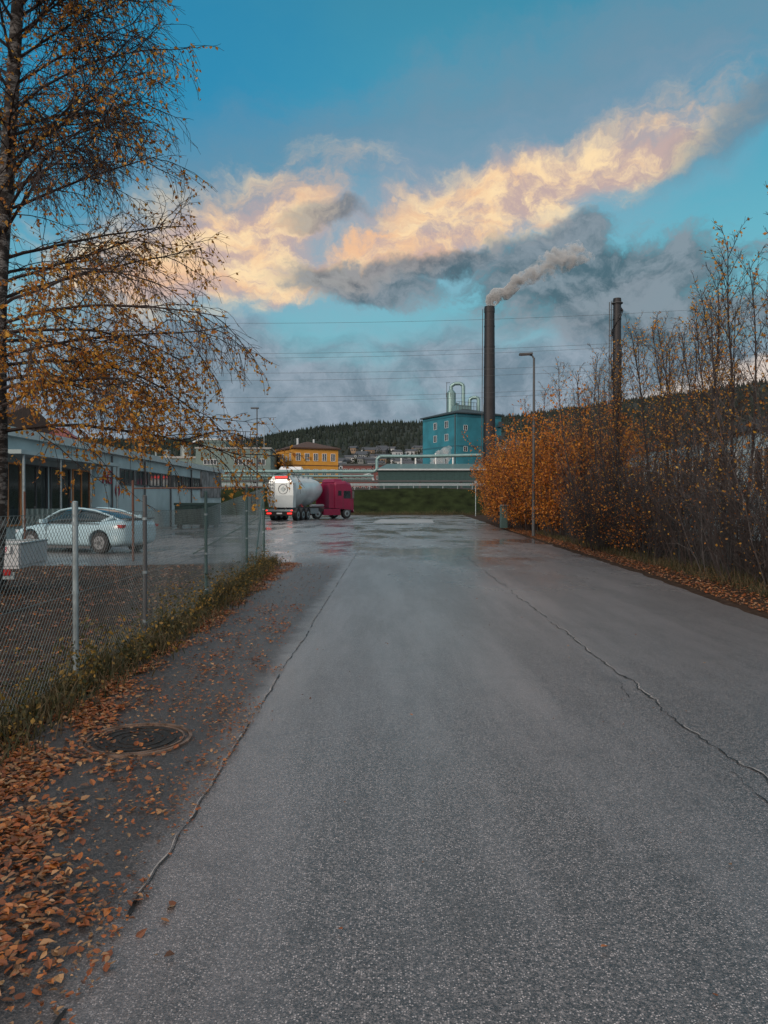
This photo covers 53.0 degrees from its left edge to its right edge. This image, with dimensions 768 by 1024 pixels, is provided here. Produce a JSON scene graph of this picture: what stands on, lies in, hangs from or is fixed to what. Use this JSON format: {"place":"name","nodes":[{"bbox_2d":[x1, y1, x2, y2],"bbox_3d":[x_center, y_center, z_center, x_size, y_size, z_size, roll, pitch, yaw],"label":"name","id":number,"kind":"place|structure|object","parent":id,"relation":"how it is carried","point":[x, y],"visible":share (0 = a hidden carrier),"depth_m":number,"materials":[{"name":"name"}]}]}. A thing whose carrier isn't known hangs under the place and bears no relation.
{"place":"outdoors","nodes":[
{"label":"outdoors","id":0,"kind":"place"},
{"bbox_2d":[0,565,279,751],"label":"yard ground","id":1,"kind":"structure","parent":0,"point":[54,617],"depth_m":11.69,"materials":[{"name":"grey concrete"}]},
{"bbox_2d":[2,539,47,584],"bbox_3d":[-7.456,0.972,13.671,2.460,0.908,1.745,0,1,-6],"label":"utility trailer","id":2,"kind":"object","parent":1,"relation":"on","point":[17,554],"visible":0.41,"depth_m":13.28,"materials":[{"name":"metal"}]},
{"bbox_2d":[0,480,264,718],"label":"chain link fence","id":3,"kind":"object","parent":1,"relation":"on","point":[75,574],"visible":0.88,"depth_m":8.27,"materials":[{"name":"metal"}]},
{"bbox_2d":[0,544,290,746],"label":"weeds","id":4,"kind":"object","parent":1,"relation":"on","point":[31,720],"visible":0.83,"depth_m":7.57,"materials":[{"name":"green plant"}]},
{"bbox_2d":[0,0,311,598],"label":"birch tree","id":5,"kind":"object","parent":1,"relation":"on","point":[13,101],"visible":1,"depth_m":10.76,"materials":[{"name":"orange plant"}]},
{"bbox_2d":[0,528,767,1023],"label":"fallen leaves","id":6,"kind":"object","parent":1,"relation":"on","point":[46,770],"visible":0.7,"depth_m":4.28,"materials":[{"name":"orange plant"}]},
{"bbox_2d":[0,552,289,778],"bbox_3d":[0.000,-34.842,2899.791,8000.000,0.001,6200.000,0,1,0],"label":"ground","id":7,"kind":"structure","parent":0,"point":[48,727],"depth_m":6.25,"materials":[{"name":"green plant"}]},
{"bbox_2d":[7,405,55,433],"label":"brick hall","id":8,"kind":"structure","parent":7,"relation":"on","point":[18,419],"depth_m":59.03,"materials":[{"name":"brick"}]},
{"bbox_2d":[22,506,79,527],"bbox_3d":[-13.750,0.495,30.261,3.609,1.450,0.176,0,1,0],"label":"corrugated hoarding","id":9,"kind":"object","parent":7,"relation":"on","point":[35,512],"visible":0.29,"depth_m":30.20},
{"bbox_2d":[6,436,220,538],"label":"walls","id":10,"kind":"structure","parent":7,"relation":"on","point":[158,499],"depth_m":42.27,"materials":[{"name":"metal"}]},
{"bbox_2d":[8,449,120,527],"bbox_3d":[-13.598,-0.562,32.795,1.197,3.500,10.400,0,1,0],"label":"awning","id":11,"kind":"object","parent":10,"relation":"attached to","point":[23,454],"visible":0.56,"depth_m":31.15,"materials":[{"name":"metal"}]},
{"bbox_2d":[7,462,200,526],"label":"windows","id":12,"kind":"structure","parent":10,"relation":"attached to","point":[73,470],"depth_m":34.66,"materials":[{"name":"glass"}]},
{"bbox_2d":[9,464,199,524],"bbox_3d":[-14.217,-1.043,46.203,0.065,2.625,36.375,0,1,0],"label":"glass","id":13,"kind":"object","parent":12,"relation":"attached to","point":[14,491],"visible":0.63,"depth_m":33.03,"materials":[{"name":"glass"}]},
{"bbox_2d":[8,426,223,473],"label":"roof","id":14,"kind":"structure","parent":10,"relation":"on","point":[68,442],"depth_m":38.65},
{"bbox_2d":[111,456,191,525],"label":"downpipes","id":15,"kind":"object","parent":10,"relation":"attached to","point":[145,487],"visible":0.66,"depth_m":45.45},
{"bbox_2d":[200,471,220,497],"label":"door","id":16,"kind":"structure","parent":10,"relation":"attached to","point":[207,479],"depth_m":62.18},
{"bbox_2d":[221,488,486,514],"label":"grass embankment","id":17,"kind":"structure","parent":7,"relation":"on","point":[424,500],"depth_m":101.28,"materials":[{"name":"plant"}]},
{"bbox_2d":[221,483,480,489],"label":"guardrail","id":18,"kind":"object","parent":17,"relation":"on","point":[399,484],"visible":0.17,"depth_m":104.52,"materials":[{"name":"metal"}]},
{"bbox_2d":[481,305,494,468],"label":"smokestack","id":19,"kind":"object","parent":7,"relation":"on","point":[489,362],"visible":0.73,"depth_m":159.74,"materials":[{"name":"black metal"}]},
{"bbox_2d":[325,429,678,463],"bbox_3d":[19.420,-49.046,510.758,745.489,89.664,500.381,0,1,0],"label":"treeline","id":20,"kind":"object","parent":7,"relation":"on","point":[355,458],"visible":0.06,"depth_m":678.76,"materials":[{"name":"green plant"}]},
{"bbox_2d":[609,297,622,440],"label":"smokestack","id":21,"kind":"object","parent":7,"relation":"on","point":[616,303],"visible":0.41,"depth_m":148.98,"materials":[{"name":"black metal"}]},
{"bbox_2d":[606,417,767,539],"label":"pale warehouse","id":22,"kind":"structure","parent":7,"relation":"on","point":[744,451],"depth_m":33.50,"materials":[{"name":"metal"}]},
{"bbox_2d":[140,445,195,463],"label":"factory block","id":23,"kind":"structure","parent":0,"point":[181,457],"depth_m":140.34,"materials":[{"name":"concrete"}]},
{"bbox_2d":[193,431,277,486],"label":"factory block","id":24,"kind":"structure","parent":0,"point":[268,463],"depth_m":135.50,"materials":[{"name":"concrete"}]},
{"bbox_2d":[277,449,337,482],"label":"walls","id":25,"kind":"structure","parent":0,"point":[293,462],"depth_m":147.14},
{"bbox_2d":[278,453,334,474],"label":"windows","id":26,"kind":"structure","parent":25,"relation":"attached to","point":[313,460],"depth_m":147.52,"materials":[{"name":"white paint"}]},
{"bbox_2d":[279,453,334,474],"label":"glass","id":27,"kind":"object","parent":26,"relation":"attached to","point":[316,457],"visible":0.31,"depth_m":146.82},
{"bbox_2d":[276,442,340,451],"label":"roof","id":28,"kind":"structure","parent":25,"relation":"on","point":[307,445],"depth_m":147.85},
{"bbox_2d":[221,453,480,487],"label":"pipe bridge","id":29,"kind":"structure","parent":0,"point":[368,477],"depth_m":118.66,"materials":[{"name":"grey metal"}]},
{"bbox_2d":[343,466,372,487],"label":"walls","id":30,"kind":"structure","parent":0,"point":[358,467],"depth_m":259.86,"materials":[{"name":"grey brick"}]},
{"bbox_2d":[0,515,767,1023],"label":"road","id":31,"kind":"structure","parent":0,"point":[534,793],"depth_m":4.03,"materials":[{"name":"asphalt"}]},
{"bbox_2d":[15,507,158,553],"bbox_3d":[-9.849,0.561,25.309,4.673,1.437,2.200,0,1,22],"label":"parked car","id":32,"kind":"object","parent":31,"relation":"on","point":[96,510],"visible":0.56,"depth_m":24.39,"materials":[{"name":"white paint"}]},
{"bbox_2d":[79,722,191,757],"bbox_3d":[-1.660,1.526,5.170,0.724,0.017,0.724,0,1,0],"label":"manhole cover","id":33,"kind":"object","parent":31,"relation":"on","point":[160,740],"visible":0.94,"depth_m":5.14,"materials":[{"name":"metal"}]},
{"bbox_2d":[174,503,203,527],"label":"green dumpster","id":34,"kind":"object","parent":31,"relation":"on","point":[183,506],"visible":0.59,"depth_m":48.24,"materials":[{"name":"metal"}]},
{"bbox_2d":[201,503,219,527],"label":"green dumpster","id":35,"kind":"object","parent":31,"relation":"on","point":[210,504],"visible":0.41,"depth_m":47.75,"materials":[{"name":"metal"}]},
{"bbox_2d":[266,473,353,520],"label":"tanker truck","id":36,"kind":"object","parent":31,"relation":"on","point":[333,498],"visible":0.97,"depth_m":71.13,"materials":[{"name":"metal"}]},
{"bbox_2d":[373,519,433,522],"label":"road patch","id":37,"kind":"object","parent":31,"relation":"on","point":[402,521],"visible":1,"depth_m":63.89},
{"bbox_2d":[53,551,767,1023],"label":"road crack","id":38,"kind":"object","parent":31,"relation":"on","point":[59,1017],"visible":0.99,"depth_m":4.75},
{"bbox_2d":[340,509,490,514],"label":"grass","id":39,"kind":"structure","parent":31,"relation":"on","point":[408,513],"depth_m":97.25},
{"bbox_2d":[0,0,767,439],"label":"sky","id":40,"kind":"structure","parent":0,"point":[380,165],"materials":[{"name":"blue"}]},
{"bbox_2d":[15,305,767,401],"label":"power lines","id":41,"kind":"object","parent":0,"point":[432,370],"visible":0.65,"depth_m":111.69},
{"bbox_2d":[377,453,484,487],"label":"green shed","id":42,"kind":"structure","parent":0,"point":[435,471],"depth_m":129.94,"materials":[{"name":"teal metal"}]},
{"bbox_2d":[114,384,767,463],"bbox_3d":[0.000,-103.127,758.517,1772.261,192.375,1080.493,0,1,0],"label":"hill","id":43,"kind":"structure","parent":0,"point":[343,447],"depth_m":812.94,"materials":[{"name":"plant"}]},
{"bbox_2d":[76,377,767,468],"bbox_3d":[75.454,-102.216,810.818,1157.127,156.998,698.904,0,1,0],"label":"forest","id":44,"kind":"object","parent":43,"relation":"on","point":[281,437],"visible":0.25,"depth_m":847.65,"materials":[{"name":"green plant"}]},
{"bbox_2d":[338,439,519,474],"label":"hillside town","id":45,"kind":"object","parent":43,"relation":"on","point":[370,459],"visible":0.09,"depth_m":645.53,"materials":[{"name":"grey wood"}]},
{"bbox_2d":[423,413,500,463],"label":"walls","id":46,"kind":"structure","parent":0,"point":[454,430],"depth_m":165.37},
{"bbox_2d":[422,415,501,449],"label":"bands","id":47,"kind":"object","parent":46,"relation":"attached to","point":[454,416],"visible":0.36,"depth_m":165.54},
{"bbox_2d":[420,409,504,419],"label":"roof","id":48,"kind":"structure","parent":46,"relation":"on","point":[468,411],"depth_m":166.85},
{"bbox_2d":[446,382,483,411],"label":"rooftop silos","id":49,"kind":"object","parent":48,"relation":"on","point":[452,404],"visible":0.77,"depth_m":172.34,"materials":[{"name":"silver metal"}]},
{"bbox_2d":[464,515,767,618],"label":"verge ground","id":50,"kind":"structure","parent":0,"point":[708,595],"depth_m":16.14,"materials":[{"name":"soil"}]},
{"bbox_2d":[470,441,517,525],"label":"orange bush","id":51,"kind":"object","parent":50,"relation":"on","point":[488,487],"visible":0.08,"depth_m":52.19,"materials":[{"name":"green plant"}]},
{"bbox_2d":[469,437,537,528],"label":"orange bush","id":52,"kind":"object","parent":50,"relation":"on","point":[493,501],"visible":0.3,"depth_m":47.29,"materials":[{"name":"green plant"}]},
{"bbox_2d":[462,420,552,528],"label":"orange bush","id":53,"kind":"object","parent":50,"relation":"on","point":[483,460],"visible":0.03,"depth_m":46.86,"materials":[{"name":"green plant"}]},
{"bbox_2d":[484,437,552,530],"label":"orange bush","id":54,"kind":"object","parent":50,"relation":"on","point":[518,499],"visible":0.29,"depth_m":43.13,"materials":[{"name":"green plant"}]},
{"bbox_2d":[519,352,534,535],"bbox_3d":[6.693,-3.143,35.963,0.769,8.581,0.260,0,1,0],"label":"street lamp","id":55,"kind":"object","parent":50,"relation":"on","point":[533,451],"visible":0.91,"depth_m":35.91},
{"bbox_2d":[477,404,589,530],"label":"orange bush","id":56,"kind":"object","parent":50,"relation":"on","point":[524,492],"visible":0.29,"depth_m":42.79,"materials":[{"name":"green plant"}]},
{"bbox_2d":[504,430,591,531],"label":"orange bush","id":57,"kind":"object","parent":50,"relation":"on","point":[528,501],"visible":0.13,"depth_m":40.79,"materials":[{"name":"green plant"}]},
{"bbox_2d":[513,430,603,536],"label":"orange bush","id":58,"kind":"object","parent":50,"relation":"on","point":[547,508],"visible":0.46,"depth_m":35.24,"materials":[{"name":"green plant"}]},
{"bbox_2d":[484,406,634,534],"bbox_3d":[8.458,-2.003,37.729,5.394,6.272,6.120,-1,1,-43],"label":"orange bush","id":59,"kind":"object","parent":50,"relation":"on","point":[530,466],"visible":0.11,"depth_m":37.76,"materials":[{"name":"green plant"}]},
{"bbox_2d":[544,357,598,538],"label":"birch sapling","id":60,"kind":"object","parent":50,"relation":"on","point":[571,432],"visible":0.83,"depth_m":30.66,"materials":[{"name":"brown plant"}]},
{"bbox_2d":[513,406,636,531],"bbox_3d":[9.166,-2.055,36.782,5.893,6.404,6.360,-1,1,-44],"label":"orange bush","id":61,"kind":"object","parent":50,"relation":"on","point":[543,439],"visible":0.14,"depth_m":36.30,"materials":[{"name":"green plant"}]},
{"bbox_2d":[566,363,596,533],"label":"birch sapling","id":62,"kind":"object","parent":50,"relation":"on","point":[583,410],"visible":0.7,"depth_m":31.55,"materials":[{"name":"brown plant"}]},
{"bbox_2d":[564,389,599,495],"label":"birch sapling","id":63,"kind":"object","parent":50,"relation":"on","point":[575,423],"visible":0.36,"depth_m":32.84,"materials":[{"name":"brown plant"}]},
{"bbox_2d":[534,459,632,543],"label":"bare thicket shrub","id":64,"kind":"object","parent":50,"relation":"on","point":[567,519],"visible":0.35,"depth_m":29.11,"materials":[{"name":"plant"}]},
{"bbox_2d":[574,342,612,541],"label":"birch sapling","id":65,"kind":"object","parent":50,"relation":"on","point":[594,405],"visible":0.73,"depth_m":30.23,"materials":[{"name":"brown plant"}]},
{"bbox_2d":[551,438,657,551],"bbox_3d":[7.186,-0.517,25.458,3.693,3.608,3.629,0,1,-24],"label":"bare thicket shrub","id":66,"kind":"object","parent":50,"relation":"on","point":[592,530],"visible":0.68,"depth_m":25.45,"materials":[{"name":"plant"}]},
{"bbox_2d":[585,358,625,505],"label":"birch sapling","id":67,"kind":"object","parent":50,"relation":"on","point":[598,400],"visible":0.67,"depth_m":28.09,"materials":[{"name":"brown plant"}]},
{"bbox_2d":[561,466,657,548],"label":"orange shrub","id":68,"kind":"object","parent":50,"relation":"on","point":[578,528],"visible":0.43,"depth_m":26.53,"materials":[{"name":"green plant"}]},
{"bbox_2d":[512,371,707,529],"bbox_3d":[9.435,-2.382,33.461,6.141,7.141,6.967,0,1,-20],"label":"orange bush","id":69,"kind":"object","parent":50,"relation":"on","point":[583,434],"visible":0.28,"depth_m":32.35,"materials":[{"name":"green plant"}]},
{"bbox_2d":[591,353,634,546],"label":"birch sapling","id":70,"kind":"object","parent":50,"relation":"on","point":[608,452],"visible":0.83,"depth_m":26.41,"materials":[{"name":"brown plant"}]},
{"bbox_2d":[574,442,653,545],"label":"bare thicket shrub","id":71,"kind":"object","parent":50,"relation":"on","point":[609,480],"visible":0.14,"depth_m":27.32,"materials":[{"name":"orange plant"}]},
{"bbox_2d":[593,330,638,547],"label":"birch sapling","id":72,"kind":"object","parent":50,"relation":"on","point":[624,364],"visible":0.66,"depth_m":26.92,"materials":[{"name":"brown plant"}]},
{"bbox_2d":[598,345,641,545],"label":"birch sapling","id":73,"kind":"object","parent":50,"relation":"on","point":[613,385],"visible":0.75,"depth_m":26.62,"materials":[{"name":"brown plant"}]},
{"bbox_2d":[589,475,674,555],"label":"orange shrub","id":74,"kind":"object","parent":50,"relation":"on","point":[631,544],"visible":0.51,"depth_m":23.06,"materials":[{"name":"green plant"}]},
{"bbox_2d":[577,474,692,554],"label":"orange shrub","id":75,"kind":"object","parent":50,"relation":"on","point":[635,511],"visible":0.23,"depth_m":23.42,"materials":[{"name":"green plant"}]},
{"bbox_2d":[513,497,767,576],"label":"boundary fence","id":76,"kind":"object","parent":50,"relation":"on","point":[728,513],"visible":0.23,"depth_m":19.33,"materials":[{"name":"metal"}]},
{"bbox_2d":[619,314,664,528],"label":"birch sapling","id":77,"kind":"object","parent":50,"relation":"on","point":[636,365],"visible":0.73,"depth_m":24.73,"materials":[{"name":"brown plant"}]},
{"bbox_2d":[588,404,701,552],"bbox_3d":[8.440,-1.002,24.503,3.649,4.598,4.107,-1,1,-39],"label":"bare thicket shrub","id":78,"kind":"object","parent":50,"relation":"on","point":[648,439],"visible":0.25,"depth_m":24.29,"materials":[{"name":"orange plant"}]},
{"bbox_2d":[620,323,680,534],"bbox_3d":[8.307,-2.379,24.324,1.604,7.361,2.124,0,1,-31],"label":"birch sapling","id":79,"kind":"object","parent":50,"relation":"on","point":[643,414],"visible":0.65,"depth_m":24.50,"materials":[{"name":"brown plant"}]},
{"bbox_2d":[535,529,767,597],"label":"grass","id":80,"kind":"structure","parent":50,"relation":"on","point":[637,557],"depth_m":18.04,"materials":[{"name":"plant"}]},
{"bbox_2d":[624,347,679,487],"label":"birch sapling","id":81,"kind":"object","parent":50,"relation":"on","point":[656,419],"visible":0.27,"depth_m":26.91,"materials":[{"name":"brown plant"}]},
{"bbox_2d":[603,460,705,560],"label":"bare thicket shrub","id":82,"kind":"object","parent":50,"relation":"on","point":[657,554],"visible":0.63,"depth_m":20.78,"materials":[{"name":"plant"}]},
{"bbox_2d":[631,311,697,557],"bbox_3d":[8.014,-2.221,21.763,1.669,7.098,1.464,0,1,-32],"label":"birch sapling","id":83,"kind":"object","parent":50,"relation":"on","point":[653,328],"visible":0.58,"depth_m":21.74,"materials":[{"name":"brown plant"}]},
{"bbox_2d":[619,436,715,556],"bbox_3d":[8.667,-0.513,23.285,3.260,3.650,2.896,0,1,20],"label":"bare thicket shrub","id":84,"kind":"object","parent":50,"relation":"on","point":[655,484],"visible":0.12,"depth_m":22.95,"materials":[{"name":"orange plant"}]},
{"bbox_2d":[637,323,700,492],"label":"birch sapling","id":85,"kind":"object","parent":50,"relation":"on","point":[680,397],"visible":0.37,"depth_m":23.79,"materials":[{"name":"brown plant"}]},
{"bbox_2d":[643,318,696,555],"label":"birch sapling","id":86,"kind":"object","parent":50,"relation":"on","point":[674,352],"visible":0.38,"depth_m":23.33,"materials":[{"name":"brown plant"}]},
{"bbox_2d":[604,444,738,556],"bbox_3d":[8.274,-0.415,22.256,3.566,3.483,3.504,1,1,40],"label":"bare thicket shrub","id":87,"kind":"object","parent":50,"relation":"on","point":[642,525],"visible":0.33,"depth_m":22.38,"materials":[{"name":"plant"}]},
{"bbox_2d":[639,313,705,562],"bbox_3d":[7.508,-1.966,19.799,1.561,6.637,1.369,0,1,0],"label":"birch sapling","id":88,"kind":"object","parent":50,"relation":"on","point":[672,413],"visible":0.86,"depth_m":19.81,"materials":[{"name":"brown plant"}]},
{"bbox_2d":[656,317,708,558],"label":"birch sapling","id":89,"kind":"object","parent":50,"relation":"on","point":[696,370],"visible":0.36,"depth_m":22.30,"materials":[{"name":"brown plant"}]},
{"bbox_2d":[617,412,767,568],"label":"bare thicket shrub","id":90,"kind":"object","parent":50,"relation":"on","point":[670,525],"visible":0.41,"depth_m":19.18,"materials":[{"name":"plant"}]},
{"bbox_2d":[668,319,717,557],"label":"birch sapling","id":91,"kind":"object","parent":50,"relation":"on","point":[683,372],"visible":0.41,"depth_m":21.34,"materials":[{"name":"brown plant"}]},
{"bbox_2d":[640,398,764,560],"bbox_3d":[9.534,-1.029,21.495,4.224,4.729,3.753,-1,1,-38],"label":"bare thicket shrub","id":92,"kind":"object","parent":50,"relation":"on","point":[695,472],"visible":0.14,"depth_m":21.51,"materials":[{"name":"orange plant"}]},
{"bbox_2d":[671,290,737,561],"bbox_3d":[8.535,-2.282,20.303,1.496,7.255,1.706,1,1,41],"label":"birch sapling","id":93,"kind":"object","parent":50,"relation":"on","point":[701,382],"visible":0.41,"depth_m":20.22,"materials":[{"name":"brown plant"}]},
{"bbox_2d":[663,262,750,562],"bbox_3d":[8.278,-2.460,19.876,1.746,7.634,2.105,0,1,-6],"label":"birch sapling","id":94,"kind":"object","parent":50,"relation":"on","point":[717,345],"visible":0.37,"depth_m":19.73,"materials":[{"name":"brown plant"}]},
{"bbox_2d":[649,433,767,580],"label":"bare thicket shrub","id":95,"kind":"object","parent":50,"relation":"on","point":[716,534],"visible":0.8,"depth_m":15.49,"materials":[{"name":"plant"}]},
{"bbox_2d":[649,407,767,575],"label":"bare thicket shrub","id":96,"kind":"object","parent":50,"relation":"on","point":[716,555],"visible":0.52,"depth_m":17.25,"materials":[{"name":"orange plant"}]},
{"bbox_2d":[655,409,767,569],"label":"bare thicket shrub","id":97,"kind":"object","parent":50,"relation":"on","point":[704,491],"visible":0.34,"depth_m":18.80,"materials":[{"name":"orange plant"}]},
{"bbox_2d":[671,296,755,563],"bbox_3d":[8.318,-1.946,19.047,1.444,6.626,1.912,-1,1,-41],"label":"birch sapling","id":98,"kind":"object","parent":50,"relation":"on","point":[683,461],"visible":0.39,"depth_m":18.84,"materials":[{"name":"brown plant"}]},
{"bbox_2d":[686,267,753,560],"bbox_3d":[7.933,-2.307,18.218,1.730,7.359,1.518,0,1,33],"label":"birch sapling","id":99,"kind":"object","parent":50,"relation":"on","point":[714,334],"visible":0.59,"depth_m":18.31,"materials":[{"name":"brown plant"}]},
{"bbox_2d":[685,448,767,575],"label":"bare thicket shrub","id":100,"kind":"object","parent":50,"relation":"on","point":[732,517],"visible":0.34,"depth_m":16.60,"materials":[{"name":"plant"}]},
{"bbox_2d":[687,295,767,573],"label":"birch sapling","id":101,"kind":"object","parent":50,"relation":"on","point":[716,389],"visible":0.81,"depth_m":16.78,"materials":[{"name":"brown plant"}]},
{"bbox_2d":[693,217,764,568],"bbox_3d":[7.771,-2.571,17.127,1.632,7.913,1.861,0,1,17],"label":"birch sapling","id":102,"kind":"object","parent":50,"relation":"on","point":[727,290],"visible":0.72,"depth_m":16.97,"materials":[{"name":"brown plant"}]},
{"bbox_2d":[692,367,767,586],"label":"bare thicket shrub","id":103,"kind":"object","parent":50,"relation":"on","point":[766,464],"visible":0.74,"depth_m":14.86,"materials":[{"name":"orange plant"}]},
{"bbox_2d":[699,441,767,585],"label":"bare thicket shrub","id":104,"kind":"object","parent":50,"relation":"on","point":[752,557],"visible":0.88,"depth_m":14.75,"materials":[{"name":"plant"}]},
{"bbox_2d":[712,244,767,573],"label":"birch sapling","id":105,"kind":"object","parent":50,"relation":"on","point":[755,367],"visible":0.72,"depth_m":16.49,"materials":[{"name":"brown plant"}]},
{"bbox_2d":[716,413,767,566],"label":"bare thicket shrub","id":106,"kind":"object","parent":50,"relation":"on","point":[750,488],"visible":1,"depth_m":12.57,"materials":[{"name":"plant"}]},
{"bbox_2d":[728,181,767,500],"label":"birch sapling","id":107,"kind":"object","parent":50,"relation":"on","point":[762,258],"visible":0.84,"depth_m":15.30,"materials":[{"name":"brown plant"}]},
{"bbox_2d":[745,247,767,497],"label":"birch sapling","id":108,"kind":"object","parent":50,"relation":"on","point":[760,418],"visible":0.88,"depth_m":14.91,"materials":[{"name":"brown plant"}]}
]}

